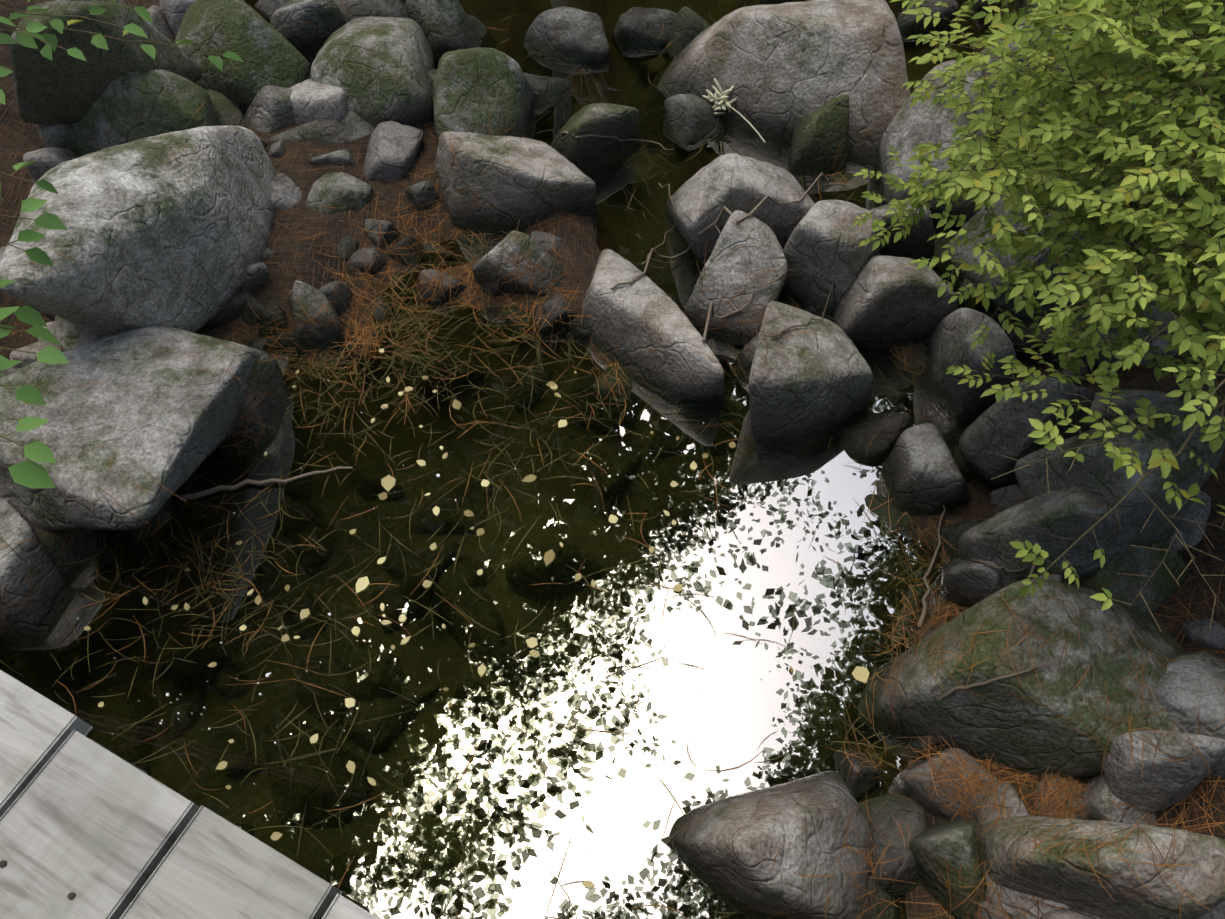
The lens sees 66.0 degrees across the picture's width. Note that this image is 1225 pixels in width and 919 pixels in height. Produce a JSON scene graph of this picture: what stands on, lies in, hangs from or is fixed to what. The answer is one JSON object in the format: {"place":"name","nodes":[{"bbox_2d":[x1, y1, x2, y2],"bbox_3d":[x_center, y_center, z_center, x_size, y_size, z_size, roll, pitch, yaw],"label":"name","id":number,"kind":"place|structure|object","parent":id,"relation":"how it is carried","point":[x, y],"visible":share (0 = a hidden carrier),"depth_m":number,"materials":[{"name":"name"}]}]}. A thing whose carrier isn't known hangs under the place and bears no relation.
{"place":"outdoors","nodes":[
{"label":"outdoors","id":0,"kind":"place"},
{"bbox_2d":[0,0,1026,918],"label":"water","id":1,"kind":"structure","parent":0,"point":[774,576],"depth_m":2.06,"materials":[{"name":"liquid"}]},
{"bbox_2d":[115,500,170,539],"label":"stone","id":2,"kind":"object","parent":1,"relation":"on","point":[164,516],"visible":0.23,"depth_m":2.15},
{"bbox_2d":[84,349,868,888],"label":"fallen leaves","id":3,"kind":"object","parent":1,"relation":"on","point":[858,673],"visible":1,"depth_m":2.08,"materials":[{"name":"yellow plant"}]},
{"bbox_2d":[564,313,590,339],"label":"stone","id":4,"kind":"object","parent":1,"relation":"in","point":[580,330],"visible":0.48,"depth_m":2.45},
{"bbox_2d":[180,131,1050,699],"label":"dead twigs","id":5,"kind":"object","parent":1,"relation":"on","point":[268,481],"visible":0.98,"depth_m":2.21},
{"bbox_2d":[858,578,1186,779],"bbox_3d":[0.863,0.447,1.823,0.735,0.345,0.350,-9,57,-6],"label":"boulder","id":6,"kind":"object","parent":1,"relation":"on","point":[1006,729],"visible":0.62,"depth_m":1.73,"materials":[{"name":"stone"}]},
{"bbox_2d":[1154,651,1224,776],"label":"stone","id":7,"kind":"object","parent":6,"relation":"on","point":[1184,689],"visible":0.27,"depth_m":1.68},
{"bbox_2d":[959,375,1094,486],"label":"rock","id":8,"kind":"object","parent":1,"relation":"on","point":[1003,426],"visible":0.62,"depth_m":2.04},
{"bbox_2d":[1014,399,1224,555],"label":"rock","id":9,"kind":"object","parent":1,"relation":"on","point":[1095,471],"visible":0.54,"depth_m":1.73,"materials":[{"name":"stone"}]},
{"bbox_2d":[1079,389,1178,433],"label":"stone","id":10,"kind":"object","parent":1,"relation":"on","point":[1127,405],"visible":0.25,"depth_m":2.06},
{"bbox_2d":[1167,490,1210,549],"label":"stone","id":11,"kind":"object","parent":1,"relation":"on","point":[1191,532],"visible":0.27,"depth_m":1.95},
{"bbox_2d":[0,0,1224,918],"bbox_3d":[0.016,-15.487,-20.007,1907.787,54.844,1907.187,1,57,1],"label":"ground","id":12,"kind":"structure","parent":0,"point":[285,264],"depth_m":2.50,"materials":[{"name":"soil"}]},
{"bbox_2d":[0,498,74,645],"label":"boulder","id":13,"kind":"object","parent":12,"relation":"on","point":[35,622],"visible":0.73,"depth_m":1.98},
{"bbox_2d":[10,341,64,368],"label":"stone","id":14,"kind":"object","parent":12,"relation":"on","point":[29,358],"visible":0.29,"depth_m":2.20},
{"bbox_2d":[23,147,78,183],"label":"stone","id":15,"kind":"object","parent":12,"relation":"on","point":[49,158],"visible":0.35,"depth_m":2.44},
{"bbox_2d":[36,123,71,150],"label":"stone","id":16,"kind":"object","parent":12,"relation":"on","point":[54,135],"visible":0.12,"depth_m":2.49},
{"bbox_2d":[9,1,201,124],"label":"rock","id":17,"kind":"object","parent":16,"relation":"on","point":[63,86],"visible":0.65,"depth_m":2.33,"materials":[{"name":"stone"}]},
{"bbox_2d":[21,514,108,584],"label":"stone","id":18,"kind":"object","parent":12,"relation":"on","point":[88,541],"visible":0.06,"depth_m":2.08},
{"bbox_2d":[54,315,110,350],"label":"stone","id":19,"kind":"object","parent":12,"relation":"on","point":[68,335],"visible":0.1,"depth_m":2.24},
{"bbox_2d":[0,0,243,487],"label":"leafy branches","id":20,"kind":"object","parent":12,"relation":"on","point":[29,473],"visible":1,"depth_m":1.22,"materials":[{"name":"green plant"}]},
{"bbox_2d":[0,326,268,531],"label":"boulder","id":21,"kind":"object","parent":12,"relation":"on","point":[165,446],"visible":0.9,"depth_m":2.00,"materials":[{"name":"stone"}]},
{"bbox_2d":[0,125,277,335],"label":"rock","id":22,"kind":"object","parent":12,"relation":"on","point":[150,238],"visible":0.88,"depth_m":2.18,"materials":[{"name":"stone"}]},
{"bbox_2d":[69,69,215,156],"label":"rock","id":23,"kind":"object","parent":12,"relation":"on","point":[130,107],"visible":0.56,"depth_m":2.42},
{"bbox_2d":[146,5,171,38],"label":"stone","id":24,"kind":"object","parent":12,"relation":"on","point":[159,24],"visible":0.23,"depth_m":2.98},
{"bbox_2d":[159,0,195,35],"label":"stone","id":25,"kind":"object","parent":12,"relation":"on","point":[173,11],"visible":0.1,"depth_m":2.99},
{"bbox_2d":[0,670,378,918],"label":"boardwalk","id":26,"kind":"structure","parent":12,"relation":"on","point":[90,829],"depth_m":1.03,"materials":[{"name":"grey wood"}]},
{"bbox_2d":[207,89,246,127],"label":"stone","id":27,"kind":"object","parent":12,"relation":"on","point":[227,111],"visible":0.35,"depth_m":2.80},
{"bbox_2d":[203,289,255,328],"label":"stone","id":28,"kind":"object","parent":12,"relation":"on","point":[233,312],"visible":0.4,"depth_m":2.45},
{"bbox_2d":[175,0,309,114],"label":"rock","id":29,"kind":"object","parent":12,"relation":"on","point":[261,47],"visible":0.71,"depth_m":2.77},
{"bbox_2d":[214,355,287,456],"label":"stone","id":30,"kind":"object","parent":12,"relation":"on","point":[272,376],"visible":0.27,"depth_m":2.27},
{"bbox_2d":[241,296,265,326],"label":"stone","id":31,"kind":"object","parent":12,"relation":"on","point":[257,306],"visible":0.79,"depth_m":2.47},
{"bbox_2d":[240,262,268,292],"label":"stone","id":32,"kind":"object","parent":12,"relation":"on","point":[257,277],"visible":0.44,"depth_m":2.48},
{"bbox_2d":[245,85,295,132],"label":"stone","id":33,"kind":"object","parent":12,"relation":"on","point":[270,108],"visible":0.4,"depth_m":2.78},
{"bbox_2d":[258,297,287,337],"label":"stone","id":34,"kind":"object","parent":12,"relation":"on","point":[277,312],"visible":0.88,"depth_m":2.46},
{"bbox_2d":[262,329,295,352],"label":"stone","id":35,"kind":"object","parent":12,"relation":"on","point":[287,344],"visible":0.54,"depth_m":2.43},
{"bbox_2d":[271,173,301,209],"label":"rock","id":36,"kind":"object","parent":12,"relation":"on","point":[286,193],"visible":0.33,"depth_m":2.62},
{"bbox_2d":[270,0,344,58],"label":"rock","id":37,"kind":"object","parent":12,"relation":"on","point":[324,19],"visible":0.6,"depth_m":3.06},
{"bbox_2d":[292,280,344,355],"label":"rock","id":38,"kind":"object","parent":12,"relation":"on","point":[302,294],"visible":0.56,"depth_m":2.40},
{"bbox_2d":[254,0,406,23],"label":"stone","id":39,"kind":"object","parent":12,"relation":"on","point":[353,9],"visible":0.17,"depth_m":3.15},
{"bbox_2d":[310,149,353,164],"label":"stone","id":40,"kind":"object","parent":12,"relation":"on","point":[342,157],"visible":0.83,"depth_m":2.70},
{"bbox_2d":[319,281,352,313],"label":"stone","id":41,"kind":"object","parent":12,"relation":"on","point":[344,294],"visible":0.65,"depth_m":2.46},
{"bbox_2d":[306,172,372,213],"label":"rock","id":42,"kind":"object","parent":12,"relation":"on","point":[338,192],"visible":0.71,"depth_m":2.61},
{"bbox_2d":[337,236,358,259],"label":"stone","id":43,"kind":"object","parent":12,"relation":"on","point":[346,243],"visible":0.92,"depth_m":2.55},
{"bbox_2d":[344,326,382,358],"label":"stone","id":44,"kind":"object","parent":12,"relation":"on","point":[350,346],"visible":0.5,"depth_m":2.44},
{"bbox_2d":[347,247,387,272],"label":"stone","id":45,"kind":"object","parent":12,"relation":"on","point":[356,257],"visible":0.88,"depth_m":2.55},
{"bbox_2d":[310,17,435,126],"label":"rock","id":46,"kind":"object","parent":12,"relation":"on","point":[355,59],"visible":0.69,"depth_m":2.77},
{"bbox_2d":[268,111,375,142],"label":"rock","id":47,"kind":"object","parent":46,"relation":"on","point":[351,126],"visible":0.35,"depth_m":2.77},
{"bbox_2d":[289,79,347,123],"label":"rock","id":48,"kind":"object","parent":47,"relation":"on","point":[311,101],"visible":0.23,"depth_m":2.77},
{"bbox_2d":[364,219,400,247],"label":"rock","id":49,"kind":"object","parent":12,"relation":"on","point":[389,228],"visible":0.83,"depth_m":2.60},
{"bbox_2d":[364,121,422,180],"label":"stone","id":50,"kind":"object","parent":12,"relation":"on","point":[394,148],"visible":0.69,"depth_m":2.68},
{"bbox_2d":[386,236,421,264],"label":"stone","id":51,"kind":"object","parent":12,"relation":"on","point":[411,258],"visible":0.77,"depth_m":2.60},
{"bbox_2d":[405,181,439,211],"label":"stone","id":52,"kind":"object","parent":12,"relation":"on","point":[421,190],"visible":0.9,"depth_m":2.65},
{"bbox_2d":[415,269,468,305],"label":"stone","id":53,"kind":"object","parent":12,"relation":"on","point":[445,297],"visible":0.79,"depth_m":2.52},
{"bbox_2d":[406,0,481,61],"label":"rock","id":54,"kind":"object","parent":12,"relation":"on","point":[428,18],"visible":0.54,"depth_m":3.07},
{"bbox_2d":[433,47,533,137],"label":"rock","id":55,"kind":"object","parent":12,"relation":"on","point":[462,100],"visible":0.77,"depth_m":2.75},
{"bbox_2d":[435,131,597,232],"bbox_3d":[-0.278,-0.758,2.740,0.461,0.427,0.288,-9,57,-6],"label":"rock","id":56,"kind":"object","parent":12,"relation":"on","point":[552,180],"visible":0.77,"depth_m":2.61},
{"bbox_2d":[502,307,530,329],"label":"stone","id":57,"kind":"object","parent":12,"relation":"on","point":[508,312],"visible":0.4,"depth_m":2.49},
{"bbox_2d":[473,231,561,295],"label":"rock","id":58,"kind":"object","parent":12,"relation":"on","point":[507,242],"visible":0.71,"depth_m":2.49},
{"bbox_2d":[530,231,561,252],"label":"stone","id":59,"kind":"object","parent":12,"relation":"on","point":[541,238],"visible":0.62,"depth_m":2.58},
{"bbox_2d":[523,72,572,108],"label":"rock","id":60,"kind":"object","parent":12,"relation":"on","point":[551,89],"visible":0.44,"depth_m":2.99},
{"bbox_2d":[531,293,575,333],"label":"stone","id":61,"kind":"object","parent":12,"relation":"on","point":[554,313],"visible":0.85,"depth_m":2.47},
{"bbox_2d":[524,7,609,63],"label":"rock","id":62,"kind":"object","parent":12,"relation":"on","point":[578,31],"visible":0.71,"depth_m":3.10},
{"bbox_2d":[551,103,641,172],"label":"rock","id":63,"kind":"object","parent":12,"relation":"on","point":[587,154],"visible":0.81,"depth_m":2.77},
{"bbox_2d":[592,362,631,401],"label":"stone","id":64,"kind":"object","parent":12,"relation":"on","point":[611,371],"visible":0.27,"depth_m":2.37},
{"bbox_2d":[0,2,1224,918],"bbox_3d":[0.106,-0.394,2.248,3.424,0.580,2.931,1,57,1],"label":"pine needles","id":65,"kind":"object","parent":12,"relation":"on","point":[936,788],"visible":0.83,"depth_m":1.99,"materials":[{"name":"plant"}]},
{"bbox_2d":[613,7,676,46],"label":"rock","id":66,"kind":"object","parent":12,"relation":"on","point":[641,26],"visible":0.65,"depth_m":3.15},
{"bbox_2d":[580,249,725,403],"bbox_3d":[0.054,-0.328,2.512,0.261,0.405,0.665,-22,60,-14],"label":"long rock","id":67,"kind":"object","parent":12,"relation":"on","point":[682,372],"visible":0.69,"depth_m":2.33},
{"bbox_2d":[665,7,709,54],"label":"rock","id":68,"kind":"object","parent":12,"relation":"on","point":[689,25],"visible":0.62,"depth_m":3.11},
{"bbox_2d":[664,94,724,143],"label":"rock","id":69,"kind":"object","parent":12,"relation":"on","point":[691,118],"visible":0.69,"depth_m":2.89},
{"bbox_2d":[683,210,787,346],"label":"rock","id":70,"kind":"object","parent":12,"relation":"on","point":[736,267],"visible":0.79,"depth_m":2.38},
{"bbox_2d":[665,153,814,264],"bbox_3d":[0.355,-0.680,2.665,0.381,0.434,0.298,-11,58,-7],"label":"rock","id":71,"kind":"object","parent":12,"relation":"on","point":[699,201],"visible":0.67,"depth_m":2.51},
{"bbox_2d":[734,335,757,384],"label":"stone","id":72,"kind":"object","parent":12,"relation":"on","point":[745,363],"visible":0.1,"depth_m":2.38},
{"bbox_2d":[669,771,894,918],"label":"rock","id":73,"kind":"object","parent":12,"relation":"on","point":[729,862],"visible":0.88,"depth_m":1.69,"materials":[{"name":"stone"}]},
{"bbox_2d":[657,0,910,167],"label":"rock","id":74,"kind":"object","parent":12,"relation":"on","point":[800,60],"visible":0.67,"depth_m":2.79,"materials":[{"name":"stone"}]},
{"bbox_2d":[702,78,764,142],"bbox_3d":[0.369,-1.058,2.856,0.085,0.092,0.262,-23,60,-14],"label":"dried pod cluster","id":75,"kind":"object","parent":74,"relation":"on","point":[720,100],"visible":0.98,"depth_m":2.88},
{"bbox_2d":[749,301,872,451],"bbox_3d":[0.484,-0.157,2.349,0.411,0.462,0.297,-18,59,-11],"label":"rock","id":76,"kind":"object","parent":12,"relation":"on","point":[807,388],"visible":0.81,"depth_m":2.18,"materials":[{"name":"stone"}]},
{"bbox_2d":[790,94,848,175],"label":"rock","id":77,"kind":"object","parent":12,"relation":"on","point":[812,154],"visible":0.92,"depth_m":2.77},
{"bbox_2d":[781,200,882,321],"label":"rock","id":78,"kind":"object","parent":12,"relation":"on","point":[820,260],"visible":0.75,"depth_m":2.37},
{"bbox_2d":[833,749,883,797],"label":"wet rock","id":79,"kind":"object","parent":12,"relation":"on","point":[861,783],"visible":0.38,"depth_m":1.83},
{"bbox_2d":[839,412,910,460],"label":"stone","id":80,"kind":"object","parent":12,"relation":"on","point":[856,436],"visible":0.67,"depth_m":2.25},
{"bbox_2d":[864,494,915,527],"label":"stone","id":81,"kind":"object","parent":12,"relation":"on","point":[894,513],"visible":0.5,"depth_m":2.18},
{"bbox_2d":[858,791,928,895],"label":"stone","id":82,"kind":"object","parent":12,"relation":"on","point":[911,814],"visible":0.33,"depth_m":1.75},
{"bbox_2d":[881,384,907,405],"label":"stone","id":83,"kind":"object","parent":12,"relation":"on","point":[894,397],"visible":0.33,"depth_m":2.35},
{"bbox_2d":[833,256,957,351],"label":"rock","id":84,"kind":"object","parent":12,"relation":"on","point":[916,308],"visible":0.75,"depth_m":2.33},
{"bbox_2d":[870,200,934,265],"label":"rock","id":85,"kind":"object","parent":12,"relation":"on","point":[915,244],"visible":0.29,"depth_m":2.52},
{"bbox_2d":[893,581,922,646],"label":"stone","id":86,"kind":"object","parent":12,"relation":"on","point":[919,589],"visible":0.15,"depth_m":2.04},
{"bbox_2d":[894,342,926,374],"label":"stone","id":87,"kind":"object","parent":12,"relation":"on","point":[919,366],"visible":0.38,"depth_m":2.41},
{"bbox_2d":[906,736,940,759],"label":"stone","id":88,"kind":"object","parent":12,"relation":"on","point":[916,744],"visible":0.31,"depth_m":1.86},
{"bbox_2d":[882,423,970,515],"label":"rock","id":89,"kind":"object","parent":12,"relation":"on","point":[922,474],"visible":0.62,"depth_m":2.12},
{"bbox_2d":[896,0,958,33],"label":"stone","id":90,"kind":"object","parent":12,"relation":"on","point":[907,23],"visible":0.29,"depth_m":3.19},
{"bbox_2d":[878,60,991,224],"bbox_3d":[0.951,-0.877,2.723,0.353,0.438,0.426,1,57,1],"label":"rock","id":91,"kind":"object","parent":12,"relation":"on","point":[909,127],"visible":0.4,"depth_m":2.61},
{"bbox_2d":[934,229,953,263],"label":"stone","id":92,"kind":"object","parent":12,"relation":"on","point":[940,243],"visible":0.1,"depth_m":2.64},
{"bbox_2d":[908,819,985,918],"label":"rock","id":93,"kind":"object","parent":12,"relation":"on","point":[953,843],"visible":0.58,"depth_m":1.68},
{"bbox_2d":[895,748,1000,821],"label":"stone","id":94,"kind":"object","parent":12,"relation":"on","point":[913,789],"visible":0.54,"depth_m":1.77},
{"bbox_2d":[940,520,982,559],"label":"stone","id":95,"kind":"object","parent":12,"relation":"on","point":[951,534],"visible":0.27,"depth_m":2.11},
{"bbox_2d":[923,308,1016,421],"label":"rock","id":96,"kind":"object","parent":12,"relation":"on","point":[949,342],"visible":0.71,"depth_m":2.26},
{"bbox_2d":[940,557,1001,607],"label":"rock","id":97,"kind":"object","parent":12,"relation":"on","point":[966,583],"visible":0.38,"depth_m":1.99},
{"bbox_2d":[954,443,1017,487],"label":"stone","id":98,"kind":"object","parent":12,"relation":"on","point":[967,468],"visible":0.1,"depth_m":2.24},
{"bbox_2d":[974,901,1009,918],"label":"stone","id":99,"kind":"object","parent":12,"relation":"on","point":[985,914],"visible":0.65,"depth_m":1.64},
{"bbox_2d":[989,483,1023,511],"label":"stone","id":100,"kind":"object","parent":12,"relation":"on","point":[1003,498],"visible":0.46,"depth_m":2.13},
{"bbox_2d":[973,782,1070,918],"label":"stone","id":101,"kind":"object","parent":12,"relation":"on","point":[1019,810],"visible":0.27,"depth_m":1.66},
{"bbox_2d":[980,10,1069,146],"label":"rock","id":102,"kind":"object","parent":12,"relation":"on","point":[992,60],"visible":0.02,"depth_m":2.76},
{"bbox_2d":[946,188,1114,322],"bbox_3d":[1.119,-0.455,2.434,0.508,0.521,0.270,1,57,1],"label":"rock","id":103,"kind":"object","parent":12,"relation":"on","point":[968,257],"visible":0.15,"depth_m":2.33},
{"bbox_2d":[852,0,1224,653],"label":"shrub","id":104,"kind":"object","parent":12,"relation":"on","point":[1130,138],"visible":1,"depth_m":1.44,"materials":[{"name":"green plant"}]},
{"bbox_2d":[958,487,1130,588],"bbox_3d":[0.868,0.160,1.893,0.259,0.353,0.154,1,57,1],"label":"rock","id":105,"kind":"object","parent":12,"relation":"on","point":[1036,519],"visible":0.67,"depth_m":1.83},
{"bbox_2d":[981,297,1133,369],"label":"stone","id":106,"kind":"object","parent":12,"relation":"on","point":[1019,344],"visible":0.12,"depth_m":2.35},
{"bbox_2d":[1034,775,1087,819],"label":"stone","id":107,"kind":"object","parent":12,"relation":"on","point":[1062,794],"visible":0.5,"depth_m":1.74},
{"bbox_2d":[1039,909,1101,918],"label":"stone","id":108,"kind":"object","parent":12,"relation":"on","point":[1062,914],"visible":0.17,"depth_m":1.56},
{"bbox_2d":[979,815,1224,918],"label":"rock","id":109,"kind":"object","parent":12,"relation":"on","point":[1201,880],"visible":0.9,"depth_m":1.49,"materials":[{"name":"stone"}]},
{"bbox_2d":[1082,773,1155,825],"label":"stone","id":110,"kind":"object","parent":12,"relation":"on","point":[1099,806],"visible":0.27,"depth_m":1.68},
{"bbox_2d":[1075,540,1187,614],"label":"stone","id":111,"kind":"object","parent":12,"relation":"on","point":[1128,562],"visible":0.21,"depth_m":1.89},
{"bbox_2d":[1132,337,1178,365],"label":"stone","id":112,"kind":"object","parent":12,"relation":"on","point":[1161,344],"visible":0.4,"depth_m":2.22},
{"bbox_2d":[1133,305,1178,342],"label":"stone","id":113,"kind":"object","parent":12,"relation":"on","point":[1155,317],"visible":0.17,"depth_m":2.25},
{"bbox_2d":[1102,730,1224,813],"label":"rock","id":114,"kind":"object","parent":12,"relation":"on","point":[1165,784],"visible":0.96,"depth_m":1.60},
{"bbox_2d":[1181,619,1224,648],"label":"stone","id":115,"kind":"object","parent":12,"relation":"on","point":[1213,637],"visible":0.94,"depth_m":1.81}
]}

